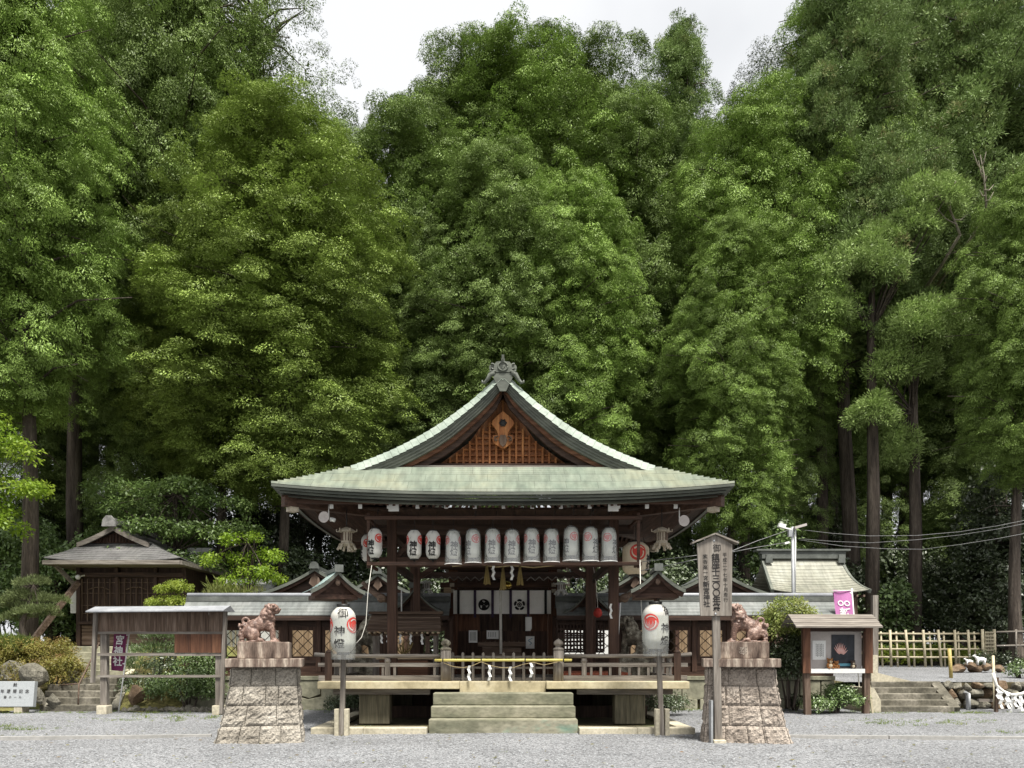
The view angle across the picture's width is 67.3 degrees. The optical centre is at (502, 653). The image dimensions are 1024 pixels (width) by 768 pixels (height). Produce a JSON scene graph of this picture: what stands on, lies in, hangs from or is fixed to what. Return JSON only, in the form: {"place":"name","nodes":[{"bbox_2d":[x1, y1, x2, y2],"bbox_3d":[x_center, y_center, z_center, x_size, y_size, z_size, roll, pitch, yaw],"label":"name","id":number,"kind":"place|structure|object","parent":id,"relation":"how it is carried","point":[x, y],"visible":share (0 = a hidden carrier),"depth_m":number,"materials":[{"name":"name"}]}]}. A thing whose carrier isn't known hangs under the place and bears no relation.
{"place":"outdoors","nodes":[
{"label":"outdoors","id":0,"kind":"place"},
{"bbox_2d":[0,645,236,711],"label":"bank","id":1,"kind":"structure","parent":0,"point":[157,702],"depth_m":20.59,"materials":[{"name":"green plant"}]},
{"bbox_2d":[0,636,52,663],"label":"shrub","id":2,"kind":"object","parent":1,"relation":"on","point":[8,654],"visible":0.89,"depth_m":21.42,"materials":[{"name":"green plant"}]},
{"bbox_2d":[0,410,55,542],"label":"maple tree","id":3,"kind":"object","parent":1,"relation":"on","point":[15,447],"visible":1,"depth_m":23.98,"materials":[{"name":"green plant"}]},
{"bbox_2d":[0,573,71,635],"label":"pruned pine","id":4,"kind":"object","parent":1,"relation":"on","point":[24,608],"visible":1,"depth_m":22.93,"materials":[{"name":"green plant"}]},
{"bbox_2d":[12,635,81,667],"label":"shrub","id":5,"kind":"object","parent":1,"relation":"on","point":[58,647],"visible":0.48,"depth_m":22.09,"materials":[{"name":"green plant"}]},
{"bbox_2d":[0,510,98,644],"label":"broadleaf evergreen","id":6,"kind":"object","parent":1,"relation":"on","point":[10,548],"visible":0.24,"depth_m":30.45,"materials":[{"name":"green plant"}]},
{"bbox_2d":[39,652,90,685],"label":"shrub","id":7,"kind":"object","parent":1,"relation":"on","point":[71,662],"visible":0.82,"depth_m":21.03,"materials":[{"name":"green plant"}]},
{"bbox_2d":[0,0,145,637],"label":"cypress tree","id":8,"kind":"object","parent":1,"relation":"on","point":[38,94],"visible":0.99,"depth_m":25.51,"materials":[{"name":"green plant"}]},
{"bbox_2d":[65,646,140,680],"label":"stone steps","id":9,"kind":"structure","parent":1,"relation":"on","point":[85,653],"depth_m":23.36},
{"bbox_2d":[42,515,241,646],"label":"storehouse","id":10,"kind":"structure","parent":1,"relation":"on","point":[126,574],"depth_m":27.05,"materials":[{"name":"brown wood"}]},
{"bbox_2d":[111,634,174,679],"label":"shrub","id":11,"kind":"object","parent":1,"relation":"on","point":[162,644],"visible":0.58,"depth_m":21.05,"materials":[{"name":"green plant"}]},
{"bbox_2d":[114,650,183,695],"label":"shrub","id":12,"kind":"object","parent":1,"relation":"on","point":[165,665],"visible":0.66,"depth_m":20.57,"materials":[{"name":"green plant"}]},
{"bbox_2d":[143,579,194,657],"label":"cloud topiary","id":13,"kind":"object","parent":1,"relation":"on","point":[177,586],"visible":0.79,"depth_m":21.80,"materials":[{"name":"green plant"}]},
{"bbox_2d":[79,473,272,573],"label":"broadleaf tree","id":14,"kind":"object","parent":1,"relation":"on","point":[177,532],"visible":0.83,"depth_m":27.89,"materials":[{"name":"green plant"}]},
{"bbox_2d":[141,656,228,706],"bbox_3d":[-8.356,0.625,20.240,2.484,1.677,1.345,0,0,0],"label":"shrub","id":15,"kind":"object","parent":1,"relation":"on","point":[206,683],"visible":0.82,"depth_m":20.03,"materials":[{"name":"green plant"}]},
{"bbox_2d":[110,153,295,569],"bbox_3d":[-11.825,-9.600,30.903,7.675,20.234,7.091,0,0,0],"label":"cypress tree","id":16,"kind":"object","parent":1,"relation":"on","point":[149,326],"visible":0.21,"depth_m":29.76,"materials":[{"name":"green plant"}]},
{"bbox_2d":[199,529,288,592],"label":"sapling","id":17,"kind":"object","parent":1,"relation":"on","point":[262,573],"visible":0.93,"depth_m":26.94,"materials":[{"name":"green plant"}]},
{"bbox_2d":[125,68,430,586],"bbox_3d":[-8.242,-10.335,29.729,10.898,21.701,10.428,0,0,0],"label":"cypress tree","id":18,"kind":"object","parent":1,"relation":"on","point":[286,147],"visible":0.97,"depth_m":27.80,"materials":[{"name":"green plant"}]},
{"bbox_2d":[367,611,443,674],"bbox_3d":[-2.190,-0.188,17.400,1.669,1.509,0.900,0,0,0],"label":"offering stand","id":19,"kind":"object","parent":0,"point":[417,622],"visible":0.77,"depth_m":17.14,"materials":[{"name":"brown wood"}]},
{"bbox_2d":[350,718,653,732],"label":"drip floor","id":20,"kind":"structure","parent":0,"point":[424,722],"depth_m":16.11,"materials":[{"name":"grey stone"}]},
{"bbox_2d":[271,355,734,723],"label":"worship hall","id":21,"kind":"structure","parent":20,"relation":"on","point":[502,434],"depth_m":15.55,"materials":[{"name":"brown wood"}]},
{"bbox_2d":[451,652,552,680],"bbox_3d":[-0.005,0.269,16.040,2.168,0.594,0.120,0,0,0],"label":"picket barrier","id":22,"kind":"object","parent":21,"relation":"on","point":[503,678],"visible":0.84,"depth_m":15.98,"materials":[{"name":"brown wood"}]},
{"bbox_2d":[478,641,525,674],"bbox_3d":[-0.029,0.145,20.650,1.271,0.951,0.540,0,0,0],"label":"offertory box","id":23,"kind":"object","parent":21,"relation":"on","point":[489,648],"visible":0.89,"depth_m":20.45,"materials":[{"name":"brown wood"}]},
{"bbox_2d":[440,567,565,673],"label":"gate","id":24,"kind":"structure","parent":21,"relation":"attached to","point":[513,629],"depth_m":21.45,"materials":[{"name":"brown wood"}]},
{"bbox_2d":[458,614,479,673],"bbox_3d":[-0.947,-0.275,21.530,0.600,1.850,0.060,0,0,0],"label":"door leaf","id":25,"kind":"structure","parent":24,"relation":"in","point":[466,622],"depth_m":21.50,"materials":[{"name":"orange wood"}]},
{"bbox_2d":[453,590,550,617],"bbox_3d":[-0.022,-1.341,20.888,2.652,0.739,0.066,0,0,0],"label":"shrine curtain","id":26,"kind":"object","parent":24,"relation":"hanging from","point":[527,602],"visible":0.97,"depth_m":20.90,"materials":[{"name":"white fabric"}]},
{"bbox_2d":[622,522,649,576],"bbox_3d":[2.714,-2.089,15.699,0.552,1.255,0.561,0,0,32],"label":"paper lantern","id":27,"kind":"object","parent":21,"relation":"hanging from","point":[629,551],"visible":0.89,"depth_m":15.50,"materials":[{"name":"white paper"}]},
{"bbox_2d":[0,682,1023,767],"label":"gravel court","id":28,"kind":"object","parent":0,"point":[64,719],"visible":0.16,"depth_m":12.33,"materials":[{"name":"grey gravel"}]},
{"bbox_2d":[0,681,37,712],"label":"memorial plaque","id":29,"kind":"object","parent":28,"relation":"on","point":[19,696],"visible":1,"depth_m":19.33,"materials":[{"name":"stone"}]},
{"bbox_2d":[40,677,128,711],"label":"stone steps","id":30,"kind":"structure","parent":28,"relation":"on","point":[89,696],"depth_m":20.54,"materials":[{"name":"grey stone"}]},
{"bbox_2d":[111,634,129,712],"bbox_3d":[-9.549,0.467,19.244,0.529,2.087,0.072,0,0,0],"label":"banner","id":31,"kind":"object","parent":28,"relation":"on","point":[118,663],"visible":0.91,"depth_m":19.24,"materials":[{"name":"purple fabric"}]},
{"bbox_2d":[85,606,234,714],"bbox_3d":[-8.381,0.188,18.875,3.365,2.723,0.750,0,0,0],"label":"votive board","id":32,"kind":"object","parent":28,"relation":"on","point":[199,630],"visible":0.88,"depth_m":18.84,"materials":[{"name":"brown wood"}]},
{"bbox_2d":[213,642,304,743],"bbox_3d":[-4.190,0.721,13.333,1.506,1.827,1.220,0,0,-13],"label":"stone pedestal","id":33,"kind":"object","parent":28,"relation":"on","point":[263,703],"visible":0.96,"depth_m":12.87,"materials":[{"name":"grey stone"}]},
{"bbox_2d":[238,603,280,641],"bbox_3d":[-4.216,-0.530,13.330,0.721,0.671,0.294,0,0,-10],"label":"guardian lion dog","id":34,"kind":"object","parent":33,"relation":"on","point":[252,629],"visible":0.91,"depth_m":13.24},
{"bbox_2d":[259,562,368,655],"bbox_3d":[-5.875,-0.825,25.150,3.500,4.051,2.500,0,0,0],"label":"auxiliary shrine","id":35,"kind":"object","parent":28,"relation":"on","point":[311,578],"visible":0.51,"depth_m":24.22,"materials":[{"name":"brown wood"}]},
{"bbox_2d":[181,593,452,709],"bbox_3d":[-5.094,-0.041,20.800,7.490,3.182,1.120,0,0,0],"label":"precinct fence","id":36,"kind":"object","parent":28,"relation":"on","point":[299,611],"visible":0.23,"depth_m":20.69,"materials":[{"name":"wood"}]},
{"bbox_2d":[302,564,364,735],"bbox_3d":[-3.105,0.013,14.084,0.960,3.175,1.000,0,0,-24],"label":"lantern stand","id":37,"kind":"object","parent":28,"relation":"on","point":[337,586],"visible":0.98,"depth_m":13.84,"materials":[{"name":"white paper"}]},
{"bbox_2d":[357,567,409,653],"bbox_3d":[-4.009,-0.775,25.650,2.700,3.950,2.300,0,0,0],"label":"auxiliary shrine","id":38,"kind":"object","parent":28,"relation":"on","point":[378,581],"visible":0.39,"depth_m":24.66,"materials":[{"name":"brown wood"}]},
{"bbox_2d":[311,711,694,733],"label":"kerb","id":39,"kind":"structure","parent":28,"relation":"on","point":[676,727],"depth_m":14.27,"materials":[{"name":"stone"}]},
{"bbox_2d":[429,692,577,733],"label":"stone steps","id":40,"kind":"structure","parent":28,"relation":"on","point":[502,712],"depth_m":14.78,"materials":[{"name":"beige stone"}]},
{"bbox_2d":[0,734,1023,740],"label":"stone edging","id":41,"kind":"object","parent":28,"relation":"on","point":[19,738],"visible":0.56,"depth_m":13.46,"materials":[{"name":"grey stone"}]},
{"bbox_2d":[0,708,1023,751],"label":"grass","id":42,"kind":"structure","parent":28,"relation":"on","point":[879,723],"depth_m":17.52,"materials":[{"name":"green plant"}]},
{"bbox_2d":[0,720,1023,767],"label":"pebbles","id":43,"kind":"object","parent":28,"relation":"on","point":[562,753],"visible":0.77,"depth_m":11.57,"materials":[{"name":"grey gravel"}]},
{"bbox_2d":[619,658,657,711],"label":"statue plinth","id":44,"kind":"structure","parent":28,"relation":"on","point":[643,670],"depth_m":18.65,"materials":[{"name":"stone"}]},
{"bbox_2d":[619,616,655,653],"bbox_3d":[3.335,-0.420,18.998,1.114,1.029,0.448,0,0,30],"label":"stone lion dog","id":45,"kind":"object","parent":44,"relation":"on","point":[631,633],"visible":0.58,"depth_m":18.93},
{"bbox_2d":[627,563,685,735],"bbox_3d":[2.796,0.004,14.119,0.960,3.195,1.000,0,0,4],"label":"lantern stand","id":46,"kind":"object","parent":28,"relation":"on","point":[659,586],"visible":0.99,"depth_m":13.82,"materials":[{"name":"white paper"}]},
{"bbox_2d":[645,689,694,712],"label":"shrub","id":47,"kind":"object","parent":28,"relation":"on","point":[669,700],"visible":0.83,"depth_m":18.42,"materials":[{"name":"green plant"}]},
{"bbox_2d":[553,593,835,709],"bbox_3d":[5.044,-0.041,20.800,7.852,3.182,1.120,0,0,0],"label":"precinct fence","id":48,"kind":"object","parent":28,"relation":"on","point":[684,612],"visible":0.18,"depth_m":20.67,"materials":[{"name":"wood"}]},
{"bbox_2d":[556,614,604,652],"bbox_3d":[2.068,-0.540,20.500,1.285,1.047,0.059,0,0,0],"label":"lattice screen","id":49,"kind":"object","parent":48,"relation":"attached to","point":[574,635],"visible":0.66,"depth_m":20.47,"materials":[{"name":"brown wood"}]},
{"bbox_2d":[690,533,738,742],"bbox_3d":[3.533,-0.201,12.860,0.785,3.604,0.220,0,0,0],"label":"name board","id":50,"kind":"object","parent":28,"relation":"on","point":[714,556],"visible":0.98,"depth_m":12.81,"materials":[{"name":"grey wood"}]},
{"bbox_2d":[665,574,768,655],"bbox_3d":[6.747,-0.820,25.350,3.700,4.039,2.500,0,0,0],"label":"auxiliary shrine","id":51,"kind":"object","parent":28,"relation":"on","point":[738,586],"visible":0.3,"depth_m":24.50,"materials":[{"name":"brown wood"}]},
{"bbox_2d":[700,642,792,743],"bbox_3d":[4.194,0.721,13.340,1.522,1.827,1.220,0,0,13],"label":"stone pedestal","id":52,"kind":"object","parent":28,"relation":"on","point":[752,711],"visible":0.88,"depth_m":12.86,"materials":[{"name":"stone"}]},
{"bbox_2d":[726,603,768,641],"bbox_3d":[4.225,-0.530,13.330,0.721,0.671,0.294,0,0,10],"label":"guardian lion dog","id":53,"kind":"object","parent":52,"relation":"on","point":[753,629],"visible":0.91,"depth_m":13.24},
{"bbox_2d":[769,629,801,707],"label":"shrub","id":54,"kind":"object","parent":28,"relation":"on","point":[793,648],"visible":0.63,"depth_m":19.77,"materials":[{"name":"green plant"}]},
{"bbox_2d":[751,594,820,707],"bbox_3d":[7.461,-0.067,19.911,2.137,2.946,1.295,0,0,0],"label":"shrub","id":55,"kind":"object","parent":28,"relation":"on","point":[773,619],"visible":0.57,"depth_m":19.75,"materials":[{"name":"green plant"}]},
{"bbox_2d":[780,614,882,714],"bbox_3d":[8.096,0.293,19.050,2.086,2.518,1.100,0,0,0],"label":"notice case","id":56,"kind":"object","parent":28,"relation":"on","point":[822,627],"visible":0.78,"depth_m":18.90,"materials":[{"name":"brown wood"}]},
{"bbox_2d":[831,635,854,667],"bbox_3d":[8.426,-0.053,19.056,0.566,0.817,0.024,0,0,0],"label":"poster","id":57,"kind":"object","parent":56,"relation":"attached to","point":[843,650],"visible":1,"depth_m":19.05,"materials":[{"name":"black paper"}]},
{"bbox_2d":[797,681,871,712],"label":"shrub","id":58,"kind":"object","parent":28,"relation":"on","point":[836,693],"visible":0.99,"depth_m":19.08,"materials":[{"name":"green plant"}]},
{"bbox_2d":[844,672,960,712],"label":"stone steps","id":59,"kind":"structure","parent":28,"relation":"on","point":[891,694],"depth_m":20.24,"materials":[{"name":"grey stone"}]},
{"bbox_2d":[0,0,1023,650],"label":"sky","id":60,"kind":"structure","parent":0,"point":[382,38],"materials":[{"name":"white"}]},
{"bbox_2d":[68,645,1016,684],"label":"forest floor","id":61,"kind":"structure","parent":0,"point":[884,660],"depth_m":32.48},
{"bbox_2d":[0,322,128,644],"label":"cypress tree","id":62,"kind":"object","parent":61,"relation":"on","point":[52,442],"visible":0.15,"depth_m":33.85,"materials":[{"name":"green plant"}]},
{"bbox_2d":[0,0,154,645],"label":"cypress tree","id":63,"kind":"object","parent":61,"relation":"on","point":[74,515],"visible":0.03,"depth_m":32.45,"materials":[{"name":"green plant"}]},
{"bbox_2d":[72,237,226,552],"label":"cypress tree","id":64,"kind":"object","parent":61,"relation":"on","point":[137,470],"visible":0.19,"depth_m":31.86,"materials":[{"name":"green plant"}]},
{"bbox_2d":[59,0,291,547],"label":"cypress tree","id":65,"kind":"object","parent":61,"relation":"on","point":[150,61],"visible":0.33,"depth_m":30.80,"materials":[{"name":"green plant"}]},
{"bbox_2d":[142,0,361,562],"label":"cypress tree","id":66,"kind":"object","parent":61,"relation":"on","point":[288,53],"visible":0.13,"depth_m":35.97,"materials":[{"name":"green plant"}]},
{"bbox_2d":[241,498,330,579],"bbox_3d":[-9.956,-3.974,36.011,4.470,7.686,3.765,0,0,0],"label":"shrub","id":67,"kind":"object","parent":61,"relation":"on","point":[272,520],"visible":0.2,"depth_m":35.64,"materials":[{"name":"green plant"}]},
{"bbox_2d":[252,527,328,584],"bbox_3d":[-8.252,-1.884,29.921,4.384,6.164,3.914,0,0,0],"label":"shrub","id":68,"kind":"object","parent":61,"relation":"on","point":[295,570],"visible":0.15,"depth_m":29.66,"materials":[{"name":"green plant"}]},
{"bbox_2d":[292,115,405,579],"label":"cypress tree","id":69,"kind":"object","parent":61,"relation":"on","point":[354,133],"visible":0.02,"depth_m":35.59,"materials":[{"name":"green plant"}]},
{"bbox_2d":[318,537,402,585],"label":"shrub","id":70,"kind":"object","parent":61,"relation":"on","point":[352,559],"visible":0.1,"depth_m":34.18,"materials":[{"name":"green plant"}]},
{"bbox_2d":[356,215,476,653],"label":"cypress tree","id":71,"kind":"object","parent":61,"relation":"on","point":[420,308],"visible":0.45,"depth_m":32.22,"materials":[{"name":"green plant"}]},
{"bbox_2d":[312,85,522,567],"bbox_3d":[-4.032,-12.505,36.164,10.684,26.184,10.061,0,0,0],"label":"cypress tree","id":72,"kind":"object","parent":61,"relation":"on","point":[407,136],"visible":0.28,"depth_m":34.01,"materials":[{"name":"green plant"}]},
{"bbox_2d":[355,19,556,506],"bbox_3d":[-1.647,-15.164,39.133,11.710,31.750,11.287,0,0,0],"label":"cypress tree","id":73,"kind":"object","parent":61,"relation":"on","point":[436,87],"visible":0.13,"depth_m":36.99,"materials":[{"name":"green plant"}]},
{"bbox_2d":[391,127,590,506],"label":"cypress tree","id":74,"kind":"object","parent":61,"relation":"on","point":[489,282],"visible":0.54,"depth_m":31.45,"materials":[{"name":"green plant"}]},
{"bbox_2d":[417,0,649,498],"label":"cypress tree","id":75,"kind":"object","parent":61,"relation":"on","point":[536,65],"visible":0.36,"depth_m":34.60,"materials":[{"name":"green plant"}]},
{"bbox_2d":[483,163,671,591],"bbox_3d":[3.031,-10.030,33.015,7.958,21.457,7.879,0,0,0],"label":"cypress tree","id":76,"kind":"object","parent":61,"relation":"on","point":[596,356],"visible":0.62,"depth_m":31.50,"materials":[{"name":"green plant"}]},
{"bbox_2d":[500,19,694,568],"bbox_3d":[4.107,-15.529,39.184,11.888,30.982,11.928,0,0,0],"label":"cypress tree","id":77,"kind":"object","parent":61,"relation":"on","point":[602,54],"visible":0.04,"depth_m":36.53,"materials":[{"name":"green plant"}]},
{"bbox_2d":[529,76,714,470],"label":"cypress tree","id":78,"kind":"object","parent":61,"relation":"on","point":[659,251],"visible":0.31,"depth_m":34.15,"materials":[{"name":"green plant"}]},
{"bbox_2d":[617,240,711,567],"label":"cypress tree","id":79,"kind":"object","parent":61,"relation":"on","point":[691,534],"visible":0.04,"depth_m":35.63,"materials":[{"name":"green plant"}]},
{"bbox_2d":[642,548,697,585],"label":"shrub","id":80,"kind":"object","parent":61,"relation":"on","point":[674,571],"visible":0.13,"depth_m":28.87,"materials":[{"name":"green plant"}]},
{"bbox_2d":[639,7,738,398],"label":"cedar tree","id":81,"kind":"object","parent":61,"relation":"on","point":[680,53],"visible":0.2,"depth_m":38.10,"materials":[{"name":"green plant"}]},
{"bbox_2d":[652,206,811,572],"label":"cypress tree","id":82,"kind":"object","parent":61,"relation":"on","point":[728,414],"visible":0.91,"depth_m":29.20,"materials":[{"name":"green plant"}]},
{"bbox_2d":[712,34,795,500],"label":"cypress tree","id":83,"kind":"object","parent":61,"relation":"on","point":[749,73],"visible":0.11,"depth_m":42.04,"materials":[{"name":"green plant"}]},
{"bbox_2d":[655,64,871,583],"bbox_3d":[10.933,-11.939,32.856,8.687,24.895,9.525,0,0,0],"label":"cypress tree","id":84,"kind":"object","parent":61,"relation":"on","point":[750,140],"visible":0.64,"depth_m":31.14,"materials":[{"name":"green plant"}]},
{"bbox_2d":[741,510,807,581],"bbox_3d":[11.179,-2.150,30.002,3.672,6.806,2.854,0,0,0],"label":"shrub","id":85,"kind":"object","parent":61,"relation":"on","point":[777,538],"visible":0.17,"depth_m":29.89,"materials":[{"name":"green plant"}]},
{"bbox_2d":[736,251,838,577],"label":"cypress tree","id":86,"kind":"object","parent":61,"relation":"on","point":[803,477],"visible":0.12,"depth_m":33.09,"materials":[{"name":"green plant"}]},
{"bbox_2d":[765,19,887,548],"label":"cedar tree","id":87,"kind":"object","parent":61,"relation":"on","point":[822,500],"visible":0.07,"depth_m":33.55,"materials":[{"name":"green plant"}]},
{"bbox_2d":[750,0,943,548],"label":"cypress tree","id":88,"kind":"object","parent":61,"relation":"on","point":[797,30],"visible":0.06,"depth_m":34.49,"materials":[{"name":"green plant"}]},
{"bbox_2d":[764,0,958,603],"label":"cedar tree","id":89,"kind":"object","parent":61,"relation":"on","point":[853,31],"visible":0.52,"depth_m":31.64,"materials":[{"name":"green plant"}]},
{"bbox_2d":[796,370,933,684],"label":"cypress tree","id":90,"kind":"object","parent":61,"relation":"on","point":[861,490],"visible":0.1,"depth_m":35.52,"materials":[{"name":"green plant"}]},
{"bbox_2d":[841,509,930,624],"bbox_3d":[17.681,-3.506,35.972,4.396,6.604,4.149,0,0,-21],"label":"shrub","id":91,"kind":"object","parent":61,"relation":"on","point":[891,556],"visible":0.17,"depth_m":35.09,"materials":[{"name":"green plant"}]},
{"bbox_2d":[797,167,978,645],"bbox_3d":[14.924,-8.986,30.181,6.866,19.933,3.324,0,0,0],"label":"cedar tree","id":92,"kind":"object","parent":61,"relation":"on","point":[959,193],"visible":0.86,"depth_m":29.78,"materials":[{"name":"green plant"}]},
{"bbox_2d":[858,576,937,665],"bbox_3d":[15.701,-1.192,31.092,3.437,3.957,2.889,0,0,0],"label":"shrub","id":93,"kind":"object","parent":61,"relation":"on","point":[896,597],"visible":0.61,"depth_m":30.75,"materials":[{"name":"green plant"}]},
{"bbox_2d":[839,287,976,665],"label":"cedar tree","id":94,"kind":"object","parent":61,"relation":"on","point":[910,325],"visible":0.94,"depth_m":30.50,"materials":[{"name":"green plant"}]},
{"bbox_2d":[893,542,980,661],"bbox_3d":[18.613,-2.200,33.107,3.885,5.192,3.590,0,0,0],"label":"shrub","id":95,"kind":"object","parent":61,"relation":"on","point":[933,587],"visible":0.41,"depth_m":32.35,"materials":[{"name":"green plant"}]},
{"bbox_2d":[873,0,1023,644],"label":"cedar tree","id":96,"kind":"object","parent":61,"relation":"on","point":[922,79],"visible":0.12,"depth_m":33.75,"materials":[{"name":"green plant"}]},
{"bbox_2d":[890,276,1011,651],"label":"cypress tree","id":97,"kind":"object","parent":61,"relation":"on","point":[950,475],"visible":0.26,"depth_m":34.90,"materials":[{"name":"green plant"}]},
{"bbox_2d":[891,55,1023,647],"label":"cypress tree","id":98,"kind":"object","parent":61,"relation":"on","point":[1009,147],"visible":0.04,"depth_m":34.47,"materials":[{"name":"green plant"}]},
{"bbox_2d":[902,0,1023,660],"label":"cedar tree","id":99,"kind":"object","parent":61,"relation":"on","point":[992,31],"visible":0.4,"depth_m":32.84,"materials":[{"name":"green plant"}]},
{"bbox_2d":[937,458,1023,656],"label":"broadleaf evergreen","id":100,"kind":"object","parent":61,"relation":"on","point":[986,590],"visible":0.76,"depth_m":30.24,"materials":[{"name":"green plant"}]},
{"bbox_2d":[833,666,1023,681],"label":"path","id":101,"kind":"structure","parent":0,"point":[927,673],"depth_m":23.59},
{"bbox_2d":[753,549,877,672],"bbox_3d":[10.366,-1.404,25.350,3.436,4.309,4.900,0,0,0],"label":"side shrine","id":102,"kind":"object","parent":101,"relation":"on","point":[822,571],"visible":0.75,"depth_m":25.92,"materials":[{"name":"grey wood"}]},
{"bbox_2d":[878,630,984,666],"bbox_3d":[15.672,-0.180,28.195,4.130,1.369,0.135,0,0,0],"label":"bamboo fence","id":103,"kind":"object","parent":101,"relation":"on","point":[924,648],"visible":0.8,"depth_m":28.17,"materials":[{"name":"beige wood"}]},
{"bbox_2d":[878,642,989,665],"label":"ground shrub","id":104,"kind":"object","parent":101,"relation":"on","point":[920,652],"visible":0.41,"depth_m":29.17,"materials":[{"name":"green plant"}]},
{"bbox_2d":[934,163,1023,661],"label":"cypress tree","id":105,"kind":"object","parent":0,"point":[1004,375],"visible":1,"depth_m":26.95,"materials":[{"name":"green plant"}]},
{"label":"ground","id":106,"kind":"structure","parent":0,"visible":0},
{"bbox_2d":[942,680,1023,708],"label":"retaining wall","id":107,"kind":"structure","parent":106,"relation":"on","point":[976,690],"depth_m":20.76,"materials":[{"name":"grey stone"}]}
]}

